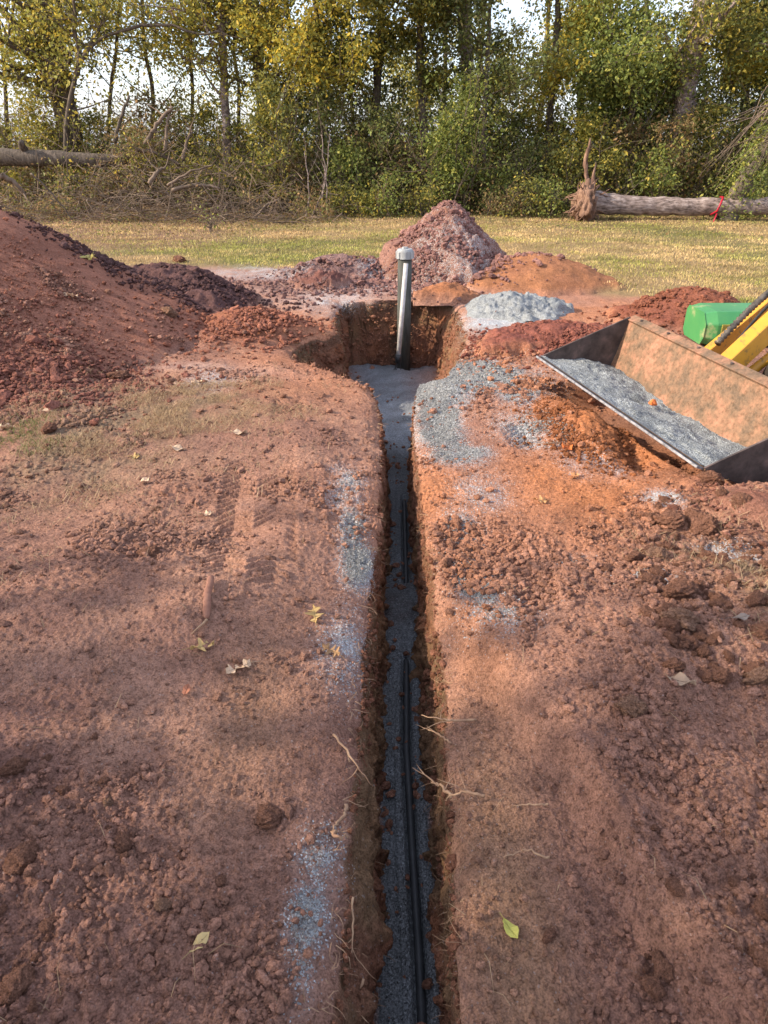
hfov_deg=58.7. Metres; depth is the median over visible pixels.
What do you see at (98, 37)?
tree
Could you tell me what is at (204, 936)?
fallen leaf
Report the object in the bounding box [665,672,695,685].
fallen leaf
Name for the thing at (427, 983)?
bed crumbs
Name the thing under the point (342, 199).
shrub
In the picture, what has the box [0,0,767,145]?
sky
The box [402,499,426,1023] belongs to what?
drain pipe
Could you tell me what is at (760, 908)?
soil clod
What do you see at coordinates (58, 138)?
shrub
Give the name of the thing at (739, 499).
soil clod
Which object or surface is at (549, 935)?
soil clod
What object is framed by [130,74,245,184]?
shrub
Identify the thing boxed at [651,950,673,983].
soil clod
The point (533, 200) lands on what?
shrub
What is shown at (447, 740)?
root
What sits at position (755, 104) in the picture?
shrub
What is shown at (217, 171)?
shrub
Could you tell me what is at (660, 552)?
soil clod
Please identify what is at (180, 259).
soil clod
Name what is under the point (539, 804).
root
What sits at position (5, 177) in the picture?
cut branch
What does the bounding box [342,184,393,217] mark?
shrub
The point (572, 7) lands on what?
tree
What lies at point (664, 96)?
shrub
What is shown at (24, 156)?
fallen log
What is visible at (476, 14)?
tree
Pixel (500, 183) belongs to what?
shrub
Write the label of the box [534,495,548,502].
fallen leaf
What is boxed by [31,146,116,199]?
shrub
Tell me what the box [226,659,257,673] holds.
fallen leaf
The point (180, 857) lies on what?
soil clod
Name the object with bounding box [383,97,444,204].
shrub
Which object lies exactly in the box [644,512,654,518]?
soil clod
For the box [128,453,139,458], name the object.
fallen leaf
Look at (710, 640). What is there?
soil clod
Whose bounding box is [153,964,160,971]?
soil clod
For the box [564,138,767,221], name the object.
fallen log
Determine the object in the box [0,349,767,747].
straw litter
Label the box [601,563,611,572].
soil clod
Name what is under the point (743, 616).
fallen leaf
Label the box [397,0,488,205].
tree
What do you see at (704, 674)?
soil clod
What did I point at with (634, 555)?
soil clod
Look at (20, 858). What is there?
soil clod
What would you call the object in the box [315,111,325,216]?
sapling
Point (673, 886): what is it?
soil clod
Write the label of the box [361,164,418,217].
shrub
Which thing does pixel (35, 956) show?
soil clod
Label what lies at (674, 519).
soil clod
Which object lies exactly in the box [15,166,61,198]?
shrub
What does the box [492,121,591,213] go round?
shrub
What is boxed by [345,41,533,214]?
shrub
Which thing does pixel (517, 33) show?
shrub
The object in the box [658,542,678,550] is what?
soil clod
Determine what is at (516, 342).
soil pile
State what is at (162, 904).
soil clod
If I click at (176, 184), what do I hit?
shrub
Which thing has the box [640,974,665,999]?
soil clod
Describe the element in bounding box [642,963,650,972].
soil clod
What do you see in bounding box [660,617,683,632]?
soil clod
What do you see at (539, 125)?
shrub
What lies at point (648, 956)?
soil clod
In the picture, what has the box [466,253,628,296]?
soil pile
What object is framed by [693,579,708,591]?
soil clod
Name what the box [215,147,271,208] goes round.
shrub
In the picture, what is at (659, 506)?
soil clod
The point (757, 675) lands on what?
soil clod
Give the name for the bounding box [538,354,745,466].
gravel load
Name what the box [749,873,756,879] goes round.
soil clod
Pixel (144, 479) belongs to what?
fallen leaf
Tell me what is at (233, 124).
shrub
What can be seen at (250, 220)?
leaf litter
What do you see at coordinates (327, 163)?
sapling
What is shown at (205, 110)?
shrub
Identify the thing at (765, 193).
shrub
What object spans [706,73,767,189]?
shrub
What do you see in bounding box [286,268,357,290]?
soil pile
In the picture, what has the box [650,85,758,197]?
shrub
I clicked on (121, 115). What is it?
cut branch
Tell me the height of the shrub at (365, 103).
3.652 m
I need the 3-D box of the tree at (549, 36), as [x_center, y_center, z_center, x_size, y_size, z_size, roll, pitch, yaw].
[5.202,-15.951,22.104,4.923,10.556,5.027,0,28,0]
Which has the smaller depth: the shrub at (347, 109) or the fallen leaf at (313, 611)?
the fallen leaf at (313, 611)
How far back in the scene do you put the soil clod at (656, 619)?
2.33 m
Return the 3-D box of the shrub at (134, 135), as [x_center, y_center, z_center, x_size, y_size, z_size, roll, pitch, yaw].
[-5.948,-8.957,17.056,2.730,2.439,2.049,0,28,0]
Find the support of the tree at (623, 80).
on the ground at (518, 724)
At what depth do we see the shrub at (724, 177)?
18.04 m
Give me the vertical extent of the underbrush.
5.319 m
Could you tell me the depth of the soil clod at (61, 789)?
1.84 m
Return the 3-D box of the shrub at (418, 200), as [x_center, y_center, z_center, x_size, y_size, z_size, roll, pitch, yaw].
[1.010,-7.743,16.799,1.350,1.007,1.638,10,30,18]
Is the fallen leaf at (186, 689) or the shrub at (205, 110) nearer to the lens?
the fallen leaf at (186, 689)
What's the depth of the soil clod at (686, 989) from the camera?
1.45 m
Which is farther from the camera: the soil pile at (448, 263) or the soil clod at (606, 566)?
the soil pile at (448, 263)
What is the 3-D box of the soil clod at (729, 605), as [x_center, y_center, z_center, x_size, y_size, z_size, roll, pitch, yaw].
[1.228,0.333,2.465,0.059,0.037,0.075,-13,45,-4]
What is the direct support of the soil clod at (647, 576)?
on the ground at (518, 724)
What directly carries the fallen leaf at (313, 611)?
on the ground at (518, 724)
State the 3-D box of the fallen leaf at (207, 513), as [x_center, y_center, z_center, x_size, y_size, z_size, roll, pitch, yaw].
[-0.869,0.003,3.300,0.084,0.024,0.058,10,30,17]
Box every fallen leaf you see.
[0,423,13,429]
[64,292,77,296]
[79,252,95,259]
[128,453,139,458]
[135,476,149,485]
[167,445,184,450]
[182,638,213,650]
[182,684,190,697]
[182,931,209,958]
[194,510,213,515]
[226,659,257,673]
[230,429,246,434]
[305,605,323,627]
[322,643,344,658]
[499,912,518,938]
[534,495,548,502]
[560,442,572,449]
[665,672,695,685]
[729,613,749,619]
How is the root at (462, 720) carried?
on the ground at (518, 724)
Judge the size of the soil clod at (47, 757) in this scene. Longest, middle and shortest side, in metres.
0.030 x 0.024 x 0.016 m
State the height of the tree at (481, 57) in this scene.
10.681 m
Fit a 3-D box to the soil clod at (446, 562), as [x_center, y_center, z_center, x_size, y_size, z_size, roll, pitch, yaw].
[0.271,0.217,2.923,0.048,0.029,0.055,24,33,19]
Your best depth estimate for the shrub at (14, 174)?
17.60 m
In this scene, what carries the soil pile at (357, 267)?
on the ground at (518, 724)
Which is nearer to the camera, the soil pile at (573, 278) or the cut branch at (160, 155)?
the soil pile at (573, 278)
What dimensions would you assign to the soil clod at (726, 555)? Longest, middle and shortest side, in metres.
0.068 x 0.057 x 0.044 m
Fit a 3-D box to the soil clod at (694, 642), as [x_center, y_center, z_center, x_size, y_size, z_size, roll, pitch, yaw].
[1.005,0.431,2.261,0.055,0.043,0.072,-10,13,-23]
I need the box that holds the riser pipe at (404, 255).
[396,247,413,370]
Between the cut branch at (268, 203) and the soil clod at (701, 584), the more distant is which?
the cut branch at (268, 203)
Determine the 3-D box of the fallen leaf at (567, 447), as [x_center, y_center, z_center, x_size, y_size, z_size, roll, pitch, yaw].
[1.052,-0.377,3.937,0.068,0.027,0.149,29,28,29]
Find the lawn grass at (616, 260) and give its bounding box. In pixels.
[7,188,767,302]
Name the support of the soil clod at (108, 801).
on the ground at (518, 724)
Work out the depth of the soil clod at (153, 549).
2.89 m
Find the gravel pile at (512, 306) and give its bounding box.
[447,290,574,321]
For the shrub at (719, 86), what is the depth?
17.93 m
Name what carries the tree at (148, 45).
on the ground at (518, 724)
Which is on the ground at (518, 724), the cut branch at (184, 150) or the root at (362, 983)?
the root at (362, 983)
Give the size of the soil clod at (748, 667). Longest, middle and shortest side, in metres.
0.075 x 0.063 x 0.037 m
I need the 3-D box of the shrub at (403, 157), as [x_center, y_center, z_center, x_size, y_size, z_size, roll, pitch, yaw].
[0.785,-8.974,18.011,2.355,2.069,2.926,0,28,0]
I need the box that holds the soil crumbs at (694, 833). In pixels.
[0,237,767,1023]
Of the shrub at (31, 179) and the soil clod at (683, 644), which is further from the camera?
the shrub at (31, 179)
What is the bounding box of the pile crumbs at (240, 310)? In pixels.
[0,200,767,554]
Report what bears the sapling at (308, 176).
on the ground at (518, 724)
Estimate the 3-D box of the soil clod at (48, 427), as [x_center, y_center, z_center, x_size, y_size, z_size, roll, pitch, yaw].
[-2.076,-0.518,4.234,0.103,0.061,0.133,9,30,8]
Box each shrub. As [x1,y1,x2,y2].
[0,73,101,189]
[0,78,27,169]
[0,78,97,189]
[0,122,21,183]
[0,134,94,199]
[0,167,26,197]
[0,168,43,203]
[15,105,99,184]
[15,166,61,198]
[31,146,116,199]
[43,161,91,209]
[57,92,166,187]
[78,156,142,202]
[79,104,132,182]
[83,78,206,184]
[92,97,191,205]
[98,132,180,201]
[111,94,216,185]
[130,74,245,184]
[131,170,210,206]
[157,79,256,190]
[163,133,241,199]
[181,5,347,192]
[184,203,229,231]
[188,102,268,191]
[198,157,266,207]
[201,62,346,205]
[214,23,341,213]
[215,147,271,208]
[219,17,411,202]
[243,138,349,213]
[249,56,392,210]
[285,30,439,199]
[304,63,417,193]
[310,124,410,214]
[312,174,378,216]
[326,120,406,211]
[331,66,499,199]
[339,70,436,214]
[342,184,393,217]
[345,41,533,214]
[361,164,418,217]
[370,127,447,211]
[373,95,527,212]
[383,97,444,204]
[394,175,449,217]
[408,0,578,205]
[410,1,599,201]
[410,74,510,199]
[428,85,559,205]
[438,142,519,211]
[465,180,536,217]
[474,153,551,216]
[482,53,662,183]
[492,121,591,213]
[494,167,567,217]
[502,105,602,204]
[515,140,598,215]
[519,90,654,207]
[522,164,581,219]
[547,79,615,201]
[556,29,767,191]
[565,0,738,190]
[566,131,662,195]
[569,95,700,196]
[573,1,747,194]
[599,81,740,197]
[611,138,699,215]
[624,11,739,190]
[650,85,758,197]
[663,34,767,197]
[683,71,755,197]
[691,67,767,197]
[696,147,754,197]
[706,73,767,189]
[707,103,767,196]
[708,61,767,186]
[745,170,767,218]
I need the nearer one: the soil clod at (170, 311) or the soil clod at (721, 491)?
the soil clod at (721, 491)
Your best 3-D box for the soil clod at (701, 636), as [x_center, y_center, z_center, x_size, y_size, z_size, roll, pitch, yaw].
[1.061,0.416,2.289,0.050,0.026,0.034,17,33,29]
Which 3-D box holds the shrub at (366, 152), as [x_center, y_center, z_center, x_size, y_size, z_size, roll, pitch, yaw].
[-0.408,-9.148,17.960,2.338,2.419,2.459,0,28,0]
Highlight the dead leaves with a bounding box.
[0,141,337,222]
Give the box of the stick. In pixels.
[191,575,213,633]
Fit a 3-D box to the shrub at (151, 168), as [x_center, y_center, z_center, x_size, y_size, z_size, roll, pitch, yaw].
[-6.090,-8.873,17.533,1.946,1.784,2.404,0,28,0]
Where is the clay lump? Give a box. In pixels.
[649,399,656,405]
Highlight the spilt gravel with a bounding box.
[287,322,637,984]
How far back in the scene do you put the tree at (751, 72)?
18.21 m
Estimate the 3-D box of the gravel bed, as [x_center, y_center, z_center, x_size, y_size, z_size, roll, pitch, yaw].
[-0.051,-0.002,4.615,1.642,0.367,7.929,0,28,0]
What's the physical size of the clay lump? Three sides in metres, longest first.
0.058 x 0.056 x 0.039 m
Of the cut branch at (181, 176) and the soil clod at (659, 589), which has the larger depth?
the cut branch at (181, 176)
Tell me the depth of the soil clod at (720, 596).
2.47 m
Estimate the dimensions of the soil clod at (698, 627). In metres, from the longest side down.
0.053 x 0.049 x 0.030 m
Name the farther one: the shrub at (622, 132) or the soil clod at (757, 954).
the shrub at (622, 132)
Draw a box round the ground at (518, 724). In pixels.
[0,146,767,1023]
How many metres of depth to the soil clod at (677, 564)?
2.79 m
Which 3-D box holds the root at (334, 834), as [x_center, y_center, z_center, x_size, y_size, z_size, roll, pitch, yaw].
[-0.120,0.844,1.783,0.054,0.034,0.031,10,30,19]
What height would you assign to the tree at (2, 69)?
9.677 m
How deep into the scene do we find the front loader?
4.66 m
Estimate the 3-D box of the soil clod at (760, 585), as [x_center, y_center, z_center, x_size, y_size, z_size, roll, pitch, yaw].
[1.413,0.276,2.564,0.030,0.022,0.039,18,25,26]
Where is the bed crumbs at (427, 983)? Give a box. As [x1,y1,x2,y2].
[348,365,438,1023]
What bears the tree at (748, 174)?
on the ground at (518, 724)
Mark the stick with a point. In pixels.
(207, 599)
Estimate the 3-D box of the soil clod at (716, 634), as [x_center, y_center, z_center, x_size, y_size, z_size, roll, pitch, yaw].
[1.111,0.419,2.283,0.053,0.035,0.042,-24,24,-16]
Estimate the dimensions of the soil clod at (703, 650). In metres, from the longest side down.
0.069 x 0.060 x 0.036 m
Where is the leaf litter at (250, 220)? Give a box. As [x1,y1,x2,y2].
[3,205,767,262]
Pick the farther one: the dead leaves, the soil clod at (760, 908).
the dead leaves
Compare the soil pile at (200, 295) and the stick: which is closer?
the stick
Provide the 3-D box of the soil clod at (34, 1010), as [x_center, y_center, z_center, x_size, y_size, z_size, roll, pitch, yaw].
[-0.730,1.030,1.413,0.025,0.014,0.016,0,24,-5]
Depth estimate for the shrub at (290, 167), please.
17.64 m
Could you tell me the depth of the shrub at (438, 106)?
19.23 m
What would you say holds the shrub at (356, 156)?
on the ground at (518, 724)
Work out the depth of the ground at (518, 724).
2.19 m
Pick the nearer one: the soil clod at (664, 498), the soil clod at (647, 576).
the soil clod at (647, 576)
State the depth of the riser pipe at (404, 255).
7.68 m
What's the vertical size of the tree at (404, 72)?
10.939 m
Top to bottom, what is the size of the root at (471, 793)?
0.081 m
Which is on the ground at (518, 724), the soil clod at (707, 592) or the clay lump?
the soil clod at (707, 592)
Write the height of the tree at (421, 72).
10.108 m
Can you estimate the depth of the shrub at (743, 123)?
17.62 m
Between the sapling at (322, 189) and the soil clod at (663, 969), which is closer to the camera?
the soil clod at (663, 969)
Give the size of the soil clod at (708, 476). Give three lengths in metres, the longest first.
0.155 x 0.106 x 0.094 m
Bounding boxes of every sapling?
[290,140,317,215]
[311,149,338,215]
[313,117,329,216]
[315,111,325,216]
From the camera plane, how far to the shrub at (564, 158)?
17.32 m
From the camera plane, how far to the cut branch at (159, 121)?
16.57 m
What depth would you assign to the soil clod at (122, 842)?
1.73 m
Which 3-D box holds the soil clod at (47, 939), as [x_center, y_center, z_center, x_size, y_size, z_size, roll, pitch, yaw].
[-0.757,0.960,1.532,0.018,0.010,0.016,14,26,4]
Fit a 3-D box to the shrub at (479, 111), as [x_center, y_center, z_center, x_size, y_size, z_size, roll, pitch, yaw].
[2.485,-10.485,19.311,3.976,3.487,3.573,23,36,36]
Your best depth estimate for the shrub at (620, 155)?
17.23 m
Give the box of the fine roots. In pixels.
[291,309,470,1022]
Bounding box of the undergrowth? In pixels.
[2,90,765,214]
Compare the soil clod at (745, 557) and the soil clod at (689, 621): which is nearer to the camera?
the soil clod at (689, 621)
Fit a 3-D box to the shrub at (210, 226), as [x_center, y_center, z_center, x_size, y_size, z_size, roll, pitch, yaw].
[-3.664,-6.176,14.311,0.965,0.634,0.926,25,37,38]
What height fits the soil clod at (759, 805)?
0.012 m
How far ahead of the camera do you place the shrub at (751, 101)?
16.90 m
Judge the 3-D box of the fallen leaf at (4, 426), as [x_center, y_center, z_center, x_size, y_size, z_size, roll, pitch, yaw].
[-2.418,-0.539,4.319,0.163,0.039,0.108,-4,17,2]
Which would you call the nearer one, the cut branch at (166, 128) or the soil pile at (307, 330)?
the soil pile at (307, 330)
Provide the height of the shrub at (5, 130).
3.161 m
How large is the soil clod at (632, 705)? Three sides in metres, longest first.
0.114 x 0.069 x 0.069 m
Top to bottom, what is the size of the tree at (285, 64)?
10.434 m
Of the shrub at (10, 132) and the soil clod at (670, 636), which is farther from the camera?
the shrub at (10, 132)
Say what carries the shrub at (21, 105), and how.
on the ground at (518, 724)
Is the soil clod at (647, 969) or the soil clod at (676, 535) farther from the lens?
the soil clod at (676, 535)
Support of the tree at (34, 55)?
on the ground at (518, 724)
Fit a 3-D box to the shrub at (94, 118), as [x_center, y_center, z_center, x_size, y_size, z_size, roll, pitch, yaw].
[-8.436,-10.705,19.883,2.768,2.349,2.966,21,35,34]
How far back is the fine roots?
2.21 m
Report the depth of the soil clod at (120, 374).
5.28 m
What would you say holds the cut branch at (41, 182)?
on the ground at (518, 724)
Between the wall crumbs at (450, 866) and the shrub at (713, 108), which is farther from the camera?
the shrub at (713, 108)
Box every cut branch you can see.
[0,173,32,209]
[30,173,78,219]
[107,94,134,143]
[135,145,179,165]
[142,149,169,184]
[143,99,179,146]
[145,97,178,150]
[166,149,216,186]
[171,168,219,192]
[181,112,195,160]
[255,191,278,219]
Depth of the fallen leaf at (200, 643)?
2.35 m
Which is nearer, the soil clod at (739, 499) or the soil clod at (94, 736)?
the soil clod at (94, 736)
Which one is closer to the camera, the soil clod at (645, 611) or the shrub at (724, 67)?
the soil clod at (645, 611)
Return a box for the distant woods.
[0,89,732,172]
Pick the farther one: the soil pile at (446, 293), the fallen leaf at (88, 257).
the soil pile at (446, 293)
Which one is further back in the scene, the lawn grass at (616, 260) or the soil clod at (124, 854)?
the lawn grass at (616, 260)
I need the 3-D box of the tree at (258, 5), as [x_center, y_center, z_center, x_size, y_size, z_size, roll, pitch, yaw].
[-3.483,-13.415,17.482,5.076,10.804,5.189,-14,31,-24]
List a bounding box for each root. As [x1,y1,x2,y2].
[330,830,348,840]
[332,733,371,785]
[332,803,348,830]
[348,897,375,979]
[360,978,366,1021]
[413,765,452,798]
[418,725,452,743]
[422,704,475,729]
[438,771,484,800]
[503,848,549,858]
[514,803,548,805]
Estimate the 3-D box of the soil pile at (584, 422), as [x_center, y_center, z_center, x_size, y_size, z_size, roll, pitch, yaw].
[1.222,-0.503,4.329,0.589,0.336,1.342,-8,29,-15]
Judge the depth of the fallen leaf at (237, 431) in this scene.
4.15 m
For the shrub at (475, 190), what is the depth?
18.02 m
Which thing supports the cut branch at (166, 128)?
on the brush heap
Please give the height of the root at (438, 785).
0.083 m
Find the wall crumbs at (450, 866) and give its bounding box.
[292,302,467,1023]
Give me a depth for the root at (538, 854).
1.73 m
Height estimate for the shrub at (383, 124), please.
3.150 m
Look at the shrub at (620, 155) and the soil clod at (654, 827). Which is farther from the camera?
the shrub at (620, 155)
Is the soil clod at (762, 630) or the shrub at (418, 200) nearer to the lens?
the soil clod at (762, 630)
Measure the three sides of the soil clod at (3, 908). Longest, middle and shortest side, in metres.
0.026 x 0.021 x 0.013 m
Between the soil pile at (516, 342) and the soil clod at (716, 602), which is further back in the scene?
the soil pile at (516, 342)
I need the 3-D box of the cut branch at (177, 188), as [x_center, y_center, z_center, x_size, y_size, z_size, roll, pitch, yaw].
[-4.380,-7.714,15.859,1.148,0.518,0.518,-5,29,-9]
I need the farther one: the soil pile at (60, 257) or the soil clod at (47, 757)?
the soil pile at (60, 257)
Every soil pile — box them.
[0,210,209,398]
[131,262,263,313]
[197,309,320,348]
[269,253,385,279]
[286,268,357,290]
[379,203,506,284]
[412,282,481,305]
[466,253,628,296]
[473,319,603,356]
[524,395,637,470]
[602,286,740,333]
[663,475,767,554]
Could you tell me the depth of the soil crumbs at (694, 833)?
2.05 m
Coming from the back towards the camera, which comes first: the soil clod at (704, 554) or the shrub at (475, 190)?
the shrub at (475, 190)
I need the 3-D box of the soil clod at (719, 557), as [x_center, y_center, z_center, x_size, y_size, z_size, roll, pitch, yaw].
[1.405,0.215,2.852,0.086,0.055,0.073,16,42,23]
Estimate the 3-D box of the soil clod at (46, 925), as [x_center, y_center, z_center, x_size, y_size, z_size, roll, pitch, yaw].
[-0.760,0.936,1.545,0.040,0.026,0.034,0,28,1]
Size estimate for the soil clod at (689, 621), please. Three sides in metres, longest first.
0.185 x 0.131 x 0.094 m
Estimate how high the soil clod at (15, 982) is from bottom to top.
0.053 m
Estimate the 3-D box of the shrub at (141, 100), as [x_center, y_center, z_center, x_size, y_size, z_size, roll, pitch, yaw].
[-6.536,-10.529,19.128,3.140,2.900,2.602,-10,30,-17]
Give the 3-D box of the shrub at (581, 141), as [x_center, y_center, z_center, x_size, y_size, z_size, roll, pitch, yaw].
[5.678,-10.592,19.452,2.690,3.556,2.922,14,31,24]
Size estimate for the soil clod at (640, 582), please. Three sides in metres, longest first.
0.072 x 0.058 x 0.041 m
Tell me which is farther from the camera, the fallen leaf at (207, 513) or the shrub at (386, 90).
the shrub at (386, 90)
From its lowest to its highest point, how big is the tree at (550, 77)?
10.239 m
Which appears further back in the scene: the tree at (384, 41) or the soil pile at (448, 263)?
the tree at (384, 41)
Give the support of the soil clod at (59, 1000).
on the ground at (518, 724)
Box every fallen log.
[0,139,133,167]
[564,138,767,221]
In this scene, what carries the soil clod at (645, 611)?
on the ground at (518, 724)
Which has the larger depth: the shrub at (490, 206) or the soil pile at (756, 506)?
the shrub at (490, 206)
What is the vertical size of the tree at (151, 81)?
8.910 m
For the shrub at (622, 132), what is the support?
on the ground at (518, 724)
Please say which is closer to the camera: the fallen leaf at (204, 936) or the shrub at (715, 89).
the fallen leaf at (204, 936)
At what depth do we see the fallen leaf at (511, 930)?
1.59 m
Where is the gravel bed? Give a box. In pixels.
[347,363,442,1023]
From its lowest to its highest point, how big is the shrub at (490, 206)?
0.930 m
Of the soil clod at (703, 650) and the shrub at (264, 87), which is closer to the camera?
the soil clod at (703, 650)
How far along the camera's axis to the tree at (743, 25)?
16.47 m
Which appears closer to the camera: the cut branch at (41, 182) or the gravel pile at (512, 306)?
the gravel pile at (512, 306)
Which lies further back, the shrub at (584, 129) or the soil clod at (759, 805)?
the shrub at (584, 129)
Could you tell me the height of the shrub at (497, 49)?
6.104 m
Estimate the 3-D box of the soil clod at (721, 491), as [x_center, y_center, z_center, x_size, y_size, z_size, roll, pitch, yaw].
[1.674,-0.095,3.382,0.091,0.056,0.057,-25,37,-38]
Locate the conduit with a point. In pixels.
(401, 315)
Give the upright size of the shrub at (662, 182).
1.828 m
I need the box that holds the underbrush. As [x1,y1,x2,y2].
[0,48,766,211]
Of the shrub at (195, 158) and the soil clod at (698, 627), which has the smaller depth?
the soil clod at (698, 627)
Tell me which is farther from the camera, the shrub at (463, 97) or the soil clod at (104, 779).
the shrub at (463, 97)
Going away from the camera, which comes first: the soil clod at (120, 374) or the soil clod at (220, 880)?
the soil clod at (220, 880)
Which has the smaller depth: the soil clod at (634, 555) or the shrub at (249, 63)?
the soil clod at (634, 555)
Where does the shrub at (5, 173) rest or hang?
on the ground at (518, 724)
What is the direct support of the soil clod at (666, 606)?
on the ground at (518, 724)
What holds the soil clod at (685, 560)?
on the ground at (518, 724)
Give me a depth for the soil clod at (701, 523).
3.19 m
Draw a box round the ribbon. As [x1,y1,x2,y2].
[710,196,723,221]
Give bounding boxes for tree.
[0,0,89,147]
[0,0,123,186]
[5,0,267,171]
[67,0,211,147]
[71,0,177,178]
[115,0,302,186]
[116,0,247,184]
[125,0,292,186]
[176,0,344,200]
[216,0,396,208]
[235,0,360,192]
[281,0,453,192]
[308,1,439,134]
[328,0,501,207]
[364,23,442,129]
[396,0,583,210]
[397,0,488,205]
[447,0,544,125]
[495,0,644,199]
[512,0,596,174]
[527,0,668,182]
[536,0,748,194]
[559,0,622,187]
[618,0,722,118]
[632,0,767,196]
[696,27,767,221]
[699,5,767,149]
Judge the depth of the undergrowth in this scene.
17.68 m
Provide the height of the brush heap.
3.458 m
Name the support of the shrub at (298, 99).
on the ground at (518, 724)
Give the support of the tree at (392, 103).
on the ground at (518, 724)
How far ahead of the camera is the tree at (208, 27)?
17.60 m
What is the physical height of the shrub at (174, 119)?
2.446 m
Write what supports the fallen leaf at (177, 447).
on the ground at (518, 724)
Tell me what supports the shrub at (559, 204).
on the ground at (518, 724)
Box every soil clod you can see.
[0,756,30,776]
[0,904,7,914]
[0,962,34,1004]
[0,1018,22,1023]
[2,839,39,874]
[27,1005,37,1012]
[29,998,35,1010]
[30,952,42,961]
[38,916,56,933]
[41,421,57,433]
[41,754,51,760]
[42,936,50,941]
[55,785,70,795]
[57,997,62,1003]
[91,732,98,740]
[97,776,109,783]
[102,793,113,807]
[106,370,131,378]
[114,832,133,853]
[120,851,129,861]
[136,545,160,557]
[153,898,172,911]
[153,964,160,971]
[160,306,178,317]
[172,255,186,262]
[178,853,184,859]
[215,875,226,885]
[254,801,283,829]
[442,558,452,566]
[542,928,556,943]
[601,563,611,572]
[613,694,648,717]
[624,550,641,561]
[635,580,645,584]
[637,605,656,617]
[638,572,661,585]
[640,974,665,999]
[642,546,669,558]
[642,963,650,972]
[643,641,651,645]
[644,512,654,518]
[644,953,651,959]
[649,567,666,578]
[650,824,659,830]
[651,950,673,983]
[653,509,685,529]
[653,617,660,628]
[655,503,662,508]
[655,585,663,593]
[656,602,677,613]
[658,495,673,502]
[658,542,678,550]
[659,607,701,631]
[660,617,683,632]
[662,576,698,598]
[662,656,685,671]
[663,630,678,648]
[664,876,685,896]
[666,529,680,540]
[672,563,685,566]
[678,640,689,648]
[682,557,693,562]
[684,635,698,649]
[684,986,688,993]
[685,508,719,535]
[692,624,706,633]
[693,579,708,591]
[693,631,707,641]
[693,643,711,657]
[695,667,713,683]
[697,470,724,484]
[697,550,715,560]
[703,589,715,599]
[706,635,717,645]
[707,663,734,685]
[708,598,724,607]
[710,591,727,603]
[710,631,724,640]
[711,555,729,564]
[715,487,726,496]
[717,553,728,558]
[721,574,740,584]
[723,649,735,662]
[724,598,733,610]
[728,875,738,886]
[728,903,737,913]
[729,876,739,886]
[731,492,752,509]
[732,943,743,953]
[733,619,746,628]
[738,555,752,559]
[741,661,762,672]
[741,666,767,684]
[745,589,767,607]
[746,942,767,977]
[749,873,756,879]
[750,548,763,554]
[751,622,767,640]
[753,897,767,919]
[756,582,763,588]
[756,802,763,808]
[759,559,767,568]
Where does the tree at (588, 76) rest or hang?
on the ground at (518, 724)
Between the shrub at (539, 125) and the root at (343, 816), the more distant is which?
the shrub at (539, 125)
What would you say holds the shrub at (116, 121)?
on the ground at (518, 724)
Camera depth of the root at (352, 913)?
1.66 m
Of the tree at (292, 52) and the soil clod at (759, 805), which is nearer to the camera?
the soil clod at (759, 805)
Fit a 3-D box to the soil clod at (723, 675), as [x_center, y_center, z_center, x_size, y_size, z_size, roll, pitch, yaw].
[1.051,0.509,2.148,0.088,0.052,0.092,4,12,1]
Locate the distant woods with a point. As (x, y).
(297, 141)
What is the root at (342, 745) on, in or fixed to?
on the ground at (518, 724)
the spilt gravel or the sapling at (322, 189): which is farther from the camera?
the sapling at (322, 189)
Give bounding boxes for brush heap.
[0,104,411,226]
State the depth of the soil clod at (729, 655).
2.20 m
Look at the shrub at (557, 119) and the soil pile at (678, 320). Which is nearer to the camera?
the soil pile at (678, 320)
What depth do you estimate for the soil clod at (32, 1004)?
1.41 m
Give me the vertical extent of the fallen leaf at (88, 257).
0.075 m
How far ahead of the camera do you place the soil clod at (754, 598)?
2.43 m
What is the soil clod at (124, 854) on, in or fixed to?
on the ground at (518, 724)
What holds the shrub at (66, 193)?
on the ground at (518, 724)
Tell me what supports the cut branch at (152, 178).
on the brush heap
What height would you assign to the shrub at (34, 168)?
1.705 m
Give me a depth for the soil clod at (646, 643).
2.19 m
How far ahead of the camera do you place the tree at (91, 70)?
19.19 m
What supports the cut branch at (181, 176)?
on the brush heap
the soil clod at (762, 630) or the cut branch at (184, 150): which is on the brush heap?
the cut branch at (184, 150)
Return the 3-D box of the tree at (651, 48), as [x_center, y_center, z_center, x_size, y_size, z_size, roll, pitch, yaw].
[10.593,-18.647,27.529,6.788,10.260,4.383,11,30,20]
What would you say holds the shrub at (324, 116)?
on the ground at (518, 724)
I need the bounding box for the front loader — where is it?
[536,289,767,483]
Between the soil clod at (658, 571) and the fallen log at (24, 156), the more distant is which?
the fallen log at (24, 156)
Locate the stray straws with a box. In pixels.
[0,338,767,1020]
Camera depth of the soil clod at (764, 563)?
2.88 m
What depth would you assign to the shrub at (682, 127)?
17.11 m
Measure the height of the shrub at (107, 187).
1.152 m
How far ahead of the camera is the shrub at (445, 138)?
16.73 m
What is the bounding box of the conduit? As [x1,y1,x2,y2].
[394,263,407,369]
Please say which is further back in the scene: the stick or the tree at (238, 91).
the tree at (238, 91)
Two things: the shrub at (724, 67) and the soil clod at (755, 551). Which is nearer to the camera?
the soil clod at (755, 551)
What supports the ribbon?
attached to the fallen log at (589, 202)
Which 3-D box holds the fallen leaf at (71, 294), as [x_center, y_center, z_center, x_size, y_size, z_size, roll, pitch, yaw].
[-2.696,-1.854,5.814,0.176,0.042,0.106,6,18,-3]
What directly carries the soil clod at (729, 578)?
on the ground at (518, 724)

